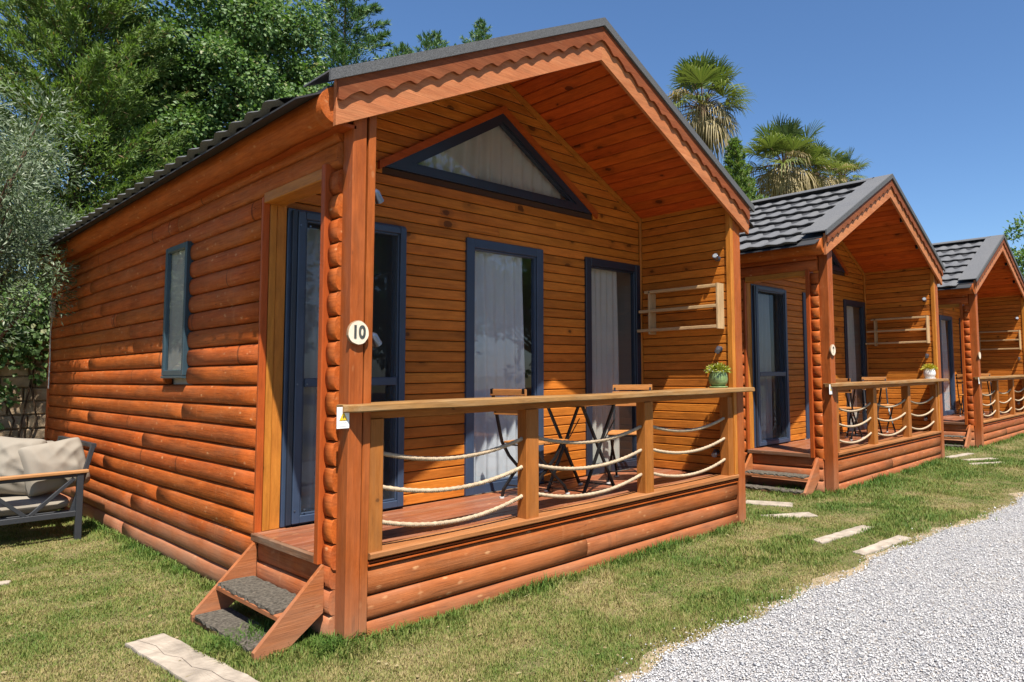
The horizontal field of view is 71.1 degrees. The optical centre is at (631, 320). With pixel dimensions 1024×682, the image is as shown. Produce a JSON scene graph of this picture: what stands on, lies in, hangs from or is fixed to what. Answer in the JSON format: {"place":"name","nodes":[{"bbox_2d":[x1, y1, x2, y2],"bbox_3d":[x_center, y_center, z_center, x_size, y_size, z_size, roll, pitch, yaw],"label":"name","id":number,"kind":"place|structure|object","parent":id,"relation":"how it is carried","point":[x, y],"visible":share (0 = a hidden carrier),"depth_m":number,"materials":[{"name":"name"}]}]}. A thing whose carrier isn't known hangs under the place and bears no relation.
{"place":"outdoors","nodes":[
{"label":"outdoors","id":0,"kind":"place"},
{"bbox_2d":[0,432,1023,681],"bbox_3d":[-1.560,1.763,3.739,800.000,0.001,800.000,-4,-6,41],"label":"lawn","id":1,"kind":"structure","parent":0,"point":[1004,504],"depth_m":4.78,"materials":[{"name":"plant"}]},
{"bbox_2d":[0,580,10,585],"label":"stepping slab","id":2,"kind":"structure","parent":1,"relation":"on","point":[5,582],"depth_m":5.04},
{"bbox_2d":[0,298,53,438],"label":"garden wall","id":3,"kind":"structure","parent":1,"relation":"on","point":[20,380],"depth_m":9.84,"materials":[{"name":"stone"}]},
{"bbox_2d":[0,273,52,437],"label":"wall ivy","id":4,"kind":"object","parent":3,"relation":"attached to","point":[37,336],"depth_m":9.68,"materials":[{"name":"green plant"}]},
{"bbox_2d":[0,68,95,350],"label":"olive tree","id":5,"kind":"object","parent":1,"relation":"on","point":[13,230],"visible":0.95,"depth_m":7.66,"materials":[{"name":"green plant"}]},
{"bbox_2d":[0,436,96,539],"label":"garden sofa","id":6,"kind":"object","parent":1,"relation":"on","point":[75,509],"visible":0.66,"depth_m":6.35,"materials":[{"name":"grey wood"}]},
{"bbox_2d":[0,491,68,516],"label":"seat cushion","id":7,"kind":"object","parent":6,"relation":"on","point":[26,504],"visible":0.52,"depth_m":6.30,"materials":[{"name":"beige fabric"}]},
{"bbox_2d":[0,436,46,495],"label":"pillow","id":8,"kind":"object","parent":7,"relation":"on","point":[10,463],"visible":0.59,"depth_m":6.30,"materials":[{"name":"beige fabric"}]},
{"bbox_2d":[18,437,89,495],"bbox_3d":[-5.349,1.350,6.520,0.304,0.460,0.479,-21,-6,29],"label":"pillow","id":9,"kind":"object","parent":7,"relation":"on","point":[68,454],"visible":0.77,"depth_m":6.41,"materials":[{"name":"beige fabric"}]},
{"bbox_2d":[0,0,198,297],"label":"cypress tree","id":10,"kind":"object","parent":1,"relation":"on","point":[54,39],"visible":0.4,"depth_m":11.11,"materials":[{"name":"green plant"}]},
{"bbox_2d":[42,0,333,280],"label":"ivy clad tree","id":11,"kind":"object","parent":1,"relation":"on","point":[243,42],"visible":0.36,"depth_m":13.03,"materials":[{"name":"green plant"}]},
{"bbox_2d":[125,633,258,681],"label":"stepping slab","id":12,"kind":"structure","parent":1,"relation":"on","point":[166,652],"depth_m":3.59,"materials":[{"name":"stone"}]},
{"bbox_2d":[294,0,399,91],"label":"fir tree","id":13,"kind":"object","parent":1,"relation":"on","point":[339,50],"visible":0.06,"depth_m":18.65,"materials":[{"name":"green plant"}]},
{"bbox_2d":[24,17,754,661],"bbox_3d":[-3.163,-0.018,7.921,7.911,4.288,4.733,-4,-6,41],"label":"log cabin","id":14,"kind":"object","parent":1,"relation":"on","point":[196,463],"visible":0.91,"depth_m":5.56,"materials":[{"name":"brown wood"}]},
{"bbox_2d":[48,298,55,387],"bbox_3d":[-7.226,0.285,8.742,0.123,1.120,0.050,-4,-6,41],"label":"downpipe","id":15,"kind":"object","parent":14,"relation":"attached to","point":[51,314],"visible":0.77,"depth_m":8.75,"materials":[{"name":"grey plastic"}]},
{"bbox_2d":[168,250,184,369],"bbox_3d":[-3.699,-0.084,5.746,0.460,0.990,0.006,-4,-6,41],"label":"curtain","id":16,"kind":"object","parent":14,"relation":"hanging from","point":[176,312],"visible":0.58,"depth_m":5.79,"materials":[{"name":"white fabric"}]},
{"bbox_2d":[160,241,193,377],"bbox_3d":[-3.687,-0.072,5.758,0.528,1.088,0.116,-4,-6,41],"label":"narrow window","id":17,"kind":"structure","parent":14,"relation":"in","point":[165,373],"depth_m":5.67,"materials":[{"name":"grey metal"}]},
{"bbox_2d":[195,607,267,651],"bbox_3d":[-2.219,1.734,3.968,0.810,0.022,0.206,-4,-6,41],"label":"step mat","id":18,"kind":"object","parent":14,"relation":"on","point":[222,620],"visible":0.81,"depth_m":4.00,"materials":[{"name":"grey carpet"}]},
{"bbox_2d":[217,576,295,614],"bbox_3d":[-2.142,1.584,4.085,0.810,0.022,0.212,-4,-6,41],"label":"step mat","id":19,"kind":"object","parent":14,"relation":"on","point":[271,598],"visible":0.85,"depth_m":4.07,"materials":[{"name":"grey carpet"}]},
{"bbox_2d":[301,228,320,510],"bbox_3d":[-2.241,0.340,5.000,0.060,2.000,0.440,-4,-6,41],"label":"curtain","id":20,"kind":"object","parent":14,"relation":"attached to","point":[310,371],"visible":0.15,"depth_m":4.97,"materials":[{"name":"white fabric"}]},
{"bbox_2d":[337,407,348,428],"bbox_3d":[-1.569,0.530,3.826,0.006,0.116,0.070,-4,-6,41],"label":"warning sign","id":21,"kind":"object","parent":14,"relation":"attached to","point":[342,420],"visible":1,"depth_m":3.82,"materials":[{"name":"white plastic"}]},
{"bbox_2d":[279,208,406,527],"bbox_3d":[-2.052,0.322,5.075,0.122,2.150,0.895,-4,-6,41],"label":"door","id":22,"kind":"structure","parent":14,"relation":"in","point":[294,382],"depth_m":4.80,"materials":[{"name":"blue metal"}]},
{"bbox_2d":[346,320,368,344],"bbox_3d":[-1.521,0.068,3.910,0.021,0.137,0.124,-4,-6,41],"label":"number plate","id":23,"kind":"object","parent":14,"relation":"attached to","point":[357,332],"visible":1,"depth_m":3.90,"materials":[{"name":"white wood"}]},
{"bbox_2d":[372,332,381,346],"bbox_3d":[-1.487,0.113,4.069,0.072,0.085,0.090,-4,-6,41],"label":"spot lamp","id":24,"kind":"object","parent":14,"relation":"attached to","point":[376,341],"visible":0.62,"depth_m":4.05,"materials":[{"name":"silver metal"}]},
{"bbox_2d":[375,189,383,203],"bbox_3d":[-1.497,-0.726,4.131,0.072,0.085,0.090,-4,-6,41],"label":"spot lamp","id":25,"kind":"object","parent":14,"relation":"attached to","point":[379,199],"visible":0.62,"depth_m":4.12,"materials":[{"name":"silver metal"}]},
{"bbox_2d":[385,114,591,213],"bbox_3d":[-1.168,-1.491,6.296,0.062,0.729,2.270,-4,-6,41],"label":"gable window","id":26,"kind":"structure","parent":14,"relation":"in","point":[409,164],"depth_m":6.22,"materials":[{"name":"black metal"}]},
{"bbox_2d":[418,126,565,199],"bbox_3d":[-1.230,-1.479,6.350,0.061,0.684,2.150,-4,-6,41],"label":"curtain","id":27,"kind":"object","parent":14,"relation":"attached to","point":[497,155],"visible":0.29,"depth_m":6.35,"materials":[{"name":"white fabric"}]},
{"bbox_2d":[474,251,524,481],"bbox_3d":[-1.194,0.402,6.205,0.068,2.030,0.680,-4,-6,41],"label":"curtain","id":28,"kind":"object","parent":14,"relation":"attached to","point":[499,362],"visible":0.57,"depth_m":6.22,"materials":[{"name":"white fabric"}]},
{"bbox_2d":[463,237,543,495],"bbox_3d":[-1.115,0.393,6.185,0.072,2.150,0.856,-4,-6,41],"label":"window","id":29,"kind":"structure","parent":14,"relation":"in","point":[472,245],"depth_m":6.08,"materials":[{"name":"blue metal"}]},
{"bbox_2d":[490,388,569,498],"bbox_3d":[-0.828,0.999,5.771,0.390,0.892,0.553,-4,-5,35],"label":"bistro chair","id":30,"kind":"object","parent":14,"relation":"on","point":[508,392],"visible":0.43,"depth_m":5.69,"materials":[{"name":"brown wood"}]},
{"bbox_2d":[544,403,628,493],"bbox_3d":[-0.427,1.084,6.064,0.620,0.757,0.540,-4,-5,37],"label":"bistro table","id":31,"kind":"object","parent":14,"relation":"on","point":[597,453],"visible":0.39,"depth_m":6.05,"materials":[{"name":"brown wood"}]},
{"bbox_2d":[591,268,619,462],"bbox_3d":[-0.304,0.467,7.221,0.055,2.030,0.540,-4,-6,41],"label":"curtain","id":32,"kind":"object","parent":14,"relation":"attached to","point":[605,365],"visible":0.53,"depth_m":7.27,"materials":[{"name":"white fabric"}]},
{"bbox_2d":[583,257,641,475],"bbox_3d":[-0.189,0.460,7.245,0.072,2.150,0.838,-4,-6,41],"label":"window","id":33,"kind":"structure","parent":14,"relation":"in","point":[634,270],"depth_m":7.24,"materials":[{"name":"blue metal"}]},
{"bbox_2d":[606,384,651,483],"bbox_3d":[-0.012,1.053,6.632,0.390,0.892,0.553,-1,-4,6],"label":"bistro chair","id":34,"kind":"object","parent":14,"relation":"on","point":[613,432],"visible":0.38,"depth_m":6.77,"materials":[{"name":"brown wood"}]},
{"bbox_2d":[637,283,723,334],"bbox_3d":[0.485,-0.103,7.199,1.035,0.465,0.111,-4,-6,41],"label":"wall shelf","id":35,"kind":"object","parent":14,"relation":"attached to","point":[651,311],"depth_m":7.09,"materials":[{"name":"brown wood"}]},
{"bbox_2d":[711,449,719,456],"bbox_3d":[0.818,1.291,6.836,0.058,0.078,0.098,-3,-5,29],"label":"spot lamp","id":36,"kind":"object","parent":14,"relation":"attached to","point":[715,452],"visible":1,"depth_m":6.81,"materials":[{"name":"silver metal"}]},
{"bbox_2d":[712,253,720,260],"bbox_3d":[0.840,-0.623,6.939,0.058,0.074,0.098,-3,-5,29],"label":"spot lamp","id":37,"kind":"object","parent":14,"relation":"attached to","point":[715,256],"visible":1,"depth_m":6.91,"materials":[{"name":"silver metal"}]},
{"bbox_2d":[704,362,732,387],"bbox_3d":[0.816,0.513,6.661,0.270,0.253,0.269,-4,-6,41],"label":"flower pot","id":38,"kind":"object","parent":14,"relation":"on","point":[718,378],"visible":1,"depth_m":6.59,"materials":[{"name":"green ceramic"}]},
{"bbox_2d":[715,346,722,353],"bbox_3d":[0.852,0.287,6.870,0.058,0.078,0.098,-3,-5,29],"label":"spot lamp","id":39,"kind":"object","parent":14,"relation":"attached to","point":[718,349],"visible":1,"depth_m":6.85,"materials":[{"name":"silver metal"}]},
{"bbox_2d":[375,41,415,59],"bbox_3d":[-7.144,-2.803,21.801,4.225,12.103,4.212,0,-4,-4],"label":"fir tree","id":40,"kind":"object","parent":1,"relation":"on","point":[403,49],"depth_m":22.00,"materials":[{"name":"green plant"}]},
{"bbox_2d":[401,30,455,54],"bbox_3d":[-6.360,-3.187,23.006,4.794,13.027,4.943,-4,-6,41],"label":"fir tree","id":41,"kind":"object","parent":1,"relation":"on","point":[428,42],"visible":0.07,"depth_m":22.95,"materials":[{"name":"green plant"}]},
{"bbox_2d":[460,16,491,42],"bbox_3d":[-5.221,-3.724,24.615,4.162,14.308,4.182,-4,-6,41],"label":"fir tree","id":42,"kind":"object","parent":1,"relation":"on","point":[479,34],"visible":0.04,"depth_m":24.86,"materials":[{"name":"green plant"}]},
{"bbox_2d":[0,454,1018,681],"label":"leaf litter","id":43,"kind":"object","parent":1,"relation":"on","point":[408,642],"visible":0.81,"depth_m":3.83,"materials":[{"name":"brown plant"}]},
{"bbox_2d":[668,49,755,162],"bbox_3d":[2.689,-3.283,25.472,4.210,13.570,4.343,-1,-4,7],"label":"fan palm","id":44,"kind":"object","parent":1,"relation":"on","point":[692,77],"visible":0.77,"depth_m":25.12,"materials":[{"name":"green plant"}]},
{"bbox_2d":[723,135,755,200],"bbox_3d":[3.509,-1.491,23.404,3.104,9.473,3.241,-4,-6,41],"label":"bushy conifer","id":45,"kind":"object","parent":1,"relation":"on","point":[737,171],"visible":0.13,"depth_m":23.36,"materials":[{"name":"green plant"}]},
{"bbox_2d":[738,175,766,200],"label":"bushy conifer","id":46,"kind":"object","parent":1,"relation":"on","point":[755,197],"visible":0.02,"depth_m":26.02,"materials":[{"name":"green plant"}]},
{"bbox_2d":[746,500,792,506],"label":"stepping slab","id":47,"kind":"structure","parent":1,"relation":"on","point":[774,503],"depth_m":7.70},
{"bbox_2d":[764,512,816,518],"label":"stepping slab","id":48,"kind":"structure","parent":1,"relation":"on","point":[805,514],"depth_m":7.09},
{"bbox_2d":[740,112,844,197],"bbox_3d":[6.101,-2.393,28.008,4.360,12.089,4.539,-4,-6,41],"label":"fan palm","id":49,"kind":"object","parent":1,"relation":"on","point":[786,139],"visible":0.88,"depth_m":27.70,"materials":[{"name":"green plant"}]},
{"bbox_2d":[779,138,856,191],"bbox_3d":[7.847,-1.970,29.416,3.319,11.413,3.376,1,-5,-23],"label":"fan palm","id":50,"kind":"object","parent":1,"relation":"on","point":[831,179],"visible":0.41,"depth_m":29.20,"materials":[{"name":"green plant"}]},
{"bbox_2d":[812,525,869,543],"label":"stepping slab","id":51,"kind":"structure","parent":1,"relation":"on","point":[842,534],"depth_m":6.21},
{"bbox_2d":[739,174,948,496],"bbox_3d":[0.767,0.268,12.419,7.911,4.288,4.733,-4,-6,41],"label":"log cabin","id":52,"kind":"object","parent":1,"relation":"on","point":[857,234],"visible":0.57,"depth_m":10.09,"materials":[{"name":"orange wood"}]},
{"bbox_2d":[758,294,772,439],"bbox_3d":[1.746,0.631,9.567,0.063,2.000,0.620,-4,-6,41],"label":"curtain","id":53,"kind":"object","parent":52,"relation":"attached to","point":[765,366],"visible":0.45,"depth_m":9.69,"materials":[{"name":"white fabric"}]},
{"bbox_2d":[750,284,790,447],"bbox_3d":[1.878,0.608,9.573,0.122,2.150,0.895,-4,-6,41],"label":"door","id":54,"kind":"structure","parent":52,"relation":"in","point":[783,372],"depth_m":9.61,"materials":[{"name":"blue metal"}]},
{"bbox_2d":[745,484,803,493],"bbox_3d":[1.711,2.021,8.466,0.810,0.022,0.206,-4,-6,41],"label":"step mat","id":55,"kind":"object","parent":52,"relation":"on","point":[773,488],"visible":0.91,"depth_m":8.41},
{"bbox_2d":[745,469,809,477],"bbox_3d":[1.788,1.870,8.583,0.810,0.022,0.212,-4,-6,41],"label":"step mat","id":56,"kind":"object","parent":52,"relation":"on","point":[785,474],"visible":0.96,"depth_m":8.54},
{"bbox_2d":[801,292,809,438],"bbox_3d":[2.815,0.679,10.683,0.072,2.150,0.856,-4,-6,41],"label":"window","id":57,"kind":"structure","parent":52,"relation":"in","point":[803,294],"depth_m":10.36,"materials":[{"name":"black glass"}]},
{"bbox_2d":[830,344,835,355],"bbox_3d":[2.409,0.355,8.408,0.021,0.137,0.124,-4,-6,41],"label":"number plate","id":58,"kind":"object","parent":52,"relation":"attached to","point":[832,350],"visible":1,"depth_m":8.39,"materials":[{"name":"white wood"}]},
{"bbox_2d":[832,251,844,272],"bbox_3d":[2.762,-1.205,10.794,0.062,0.729,2.270,-4,-6,41],"label":"gable window","id":59,"kind":"structure","parent":52,"relation":"in","point":[836,266],"depth_m":11.37,"materials":[{"name":"black glass"}]},
{"bbox_2d":[836,378,863,440],"bbox_3d":[3.102,1.285,10.269,0.390,0.892,0.553,-4,-5,35],"label":"bistro chair","id":60,"kind":"object","parent":52,"relation":"on","point":[846,391],"visible":0.5,"depth_m":10.08,"materials":[{"name":"brown wood"}]},
{"bbox_2d":[847,306,856,424],"bbox_3d":[3.626,0.753,11.719,0.055,2.030,0.540,-4,-6,41],"label":"curtain","id":61,"kind":"object","parent":52,"relation":"attached to","point":[851,350],"visible":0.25,"depth_m":11.83,"materials":[{"name":"white fabric"}]},
{"bbox_2d":[842,299,867,431],"bbox_3d":[3.741,0.746,11.743,0.072,2.150,0.838,-4,-6,41],"label":"window","id":62,"kind":"structure","parent":52,"relation":"in","point":[861,305],"depth_m":11.93,"materials":[{"name":"black metal"}]},
{"bbox_2d":[845,387,886,436],"bbox_3d":[3.503,1.371,10.562,0.620,0.757,0.540,-4,-5,37],"label":"bistro table","id":63,"kind":"object","parent":52,"relation":"on","point":[851,416],"visible":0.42,"depth_m":10.59,"materials":[{"name":"black metal"}]},
{"bbox_2d":[861,377,896,434],"bbox_3d":[3.918,1.339,11.130,0.390,0.892,0.553,-1,-4,6],"label":"bistro chair","id":64,"kind":"object","parent":52,"relation":"on","point":[876,378],"visible":0.54,"depth_m":11.30,"materials":[{"name":"brown wood"}]},
{"bbox_2d":[865,315,929,345],"bbox_3d":[4.415,0.183,11.697,1.035,0.465,0.111,-4,-6,41],"label":"wall shelf","id":65,"kind":"object","parent":52,"relation":"attached to","point":[876,331],"depth_m":11.62,"materials":[{"name":"brown wood"}]},
{"bbox_2d":[921,364,937,378],"bbox_3d":[4.711,0.796,11.105,0.277,0.253,0.274,-4,-6,41],"label":"flower pot","id":66,"kind":"object","parent":52,"relation":"on","point":[929,371],"visible":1,"depth_m":11.05,"materials":[{"name":"white ceramic"}]},
{"bbox_2d":[819,147,870,184],"bbox_3d":[9.464,-1.963,30.885,2.810,11.577,2.959,-4,-6,41],"label":"fan palm","id":67,"kind":"object","parent":1,"relation":"on","point":[846,159],"visible":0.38,"depth_m":30.89,"materials":[{"name":"green plant"}]},
{"bbox_2d":[853,535,911,555],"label":"stepping slab","id":68,"kind":"structure","parent":1,"relation":"on","point":[878,546],"depth_m":5.81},
{"bbox_2d":[945,453,973,457],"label":"stepping slab","id":69,"kind":"structure","parent":1,"relation":"on","point":[959,455],"depth_m":11.76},
{"bbox_2d":[932,234,1023,448],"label":"log cabin","id":70,"kind":"object","parent":1,"relation":"on","point":[979,290],"visible":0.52,"depth_m":14.93,"materials":[{"name":"orange wood"}]},
{"bbox_2d":[941,320,949,410],"bbox_3d":[6.791,0.984,15.344,0.068,2.030,0.680,-4,-6,41],"label":"curtain","id":71,"kind":"object","parent":70,"relation":"attached to","point":[945,371],"visible":0.41,"depth_m":15.48,"materials":[{"name":"white fabric"}]},
{"bbox_2d":[939,315,955,415],"bbox_3d":[6.870,0.974,15.324,0.072,2.150,0.856,-4,-6,41],"label":"door","id":72,"kind":"structure","parent":70,"relation":"in","point":[946,318],"depth_m":15.53,"materials":[{"name":"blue metal"}]},
{"bbox_2d":[944,444,963,446],"bbox_3d":[5.766,2.316,13.107,0.810,0.022,0.206,-4,-6,41],"label":"step mat","id":73,"kind":"object","parent":70,"relation":"on","point":[953,445],"visible":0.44,"depth_m":12.88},
{"bbox_2d":[944,435,965,437],"bbox_3d":[5.843,2.166,13.224,0.810,0.022,0.212,-4,-6,41],"label":"step mat","id":74,"kind":"object","parent":70,"relation":"on","point":[954,436],"visible":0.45,"depth_m":13.03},
{"bbox_2d":[955,374,963,415],"bbox_3d":[7.157,1.581,14.910,0.390,0.892,0.553,-4,-5,35],"label":"bistro chair","id":75,"kind":"object","parent":70,"relation":"on","point":[959,376],"visible":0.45,"depth_m":14.84,"materials":[{"name":"brown wood"}]},
{"bbox_2d":[958,318,963,409],"bbox_3d":[7.796,1.042,16.384,0.072,2.150,0.838,-4,-6,41],"label":"window","id":76,"kind":"structure","parent":70,"relation":"in","point":[959,318],"depth_m":16.07,"materials":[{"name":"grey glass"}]},
{"bbox_2d":[962,380,997,414],"bbox_3d":[7.558,1.666,15.203,0.620,0.757,0.540,-4,-5,37],"label":"bistro table","id":77,"kind":"object","parent":70,"relation":"on","point":[990,397],"visible":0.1,"depth_m":15.04,"materials":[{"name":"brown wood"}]},
{"bbox_2d":[981,373,1001,413],"bbox_3d":[7.973,1.635,15.771,0.390,0.892,0.553,-1,-4,6],"label":"bistro chair","id":78,"kind":"object","parent":70,"relation":"on","point":[987,393],"visible":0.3,"depth_m":15.88,"materials":[{"name":"brown wood"}]},
{"bbox_2d":[979,330,1021,350],"bbox_3d":[8.470,0.479,16.338,1.035,0.465,0.111,-4,-6,41],"label":"wall shelf","id":79,"kind":"object","parent":70,"relation":"attached to","point":[1019,339],"depth_m":16.19,"materials":[{"name":"brown wood"}]},
{"bbox_2d":[962,458,995,460],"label":"stepping slab","id":80,"kind":"structure","parent":1,"relation":"on","point":[978,459],"depth_m":11.30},
{"bbox_2d":[1003,211,1023,277],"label":"leafy tree","id":81,"kind":"object","parent":1,"relation":"on","point":[1020,254],"visible":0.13,"depth_m":35.97,"materials":[{"name":"green plant"}]},
{"bbox_2d":[0,0,1023,293],"label":"sky","id":82,"kind":"structure","parent":0,"point":[930,92],"materials":[{"name":"blue"}]},
{"bbox_2d":[584,493,1023,681],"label":"gravel path","id":83,"kind":"structure","parent":0,"point":[923,623],"depth_m":4.04,"materials":[{"name":"grey gravel"}]}
]}

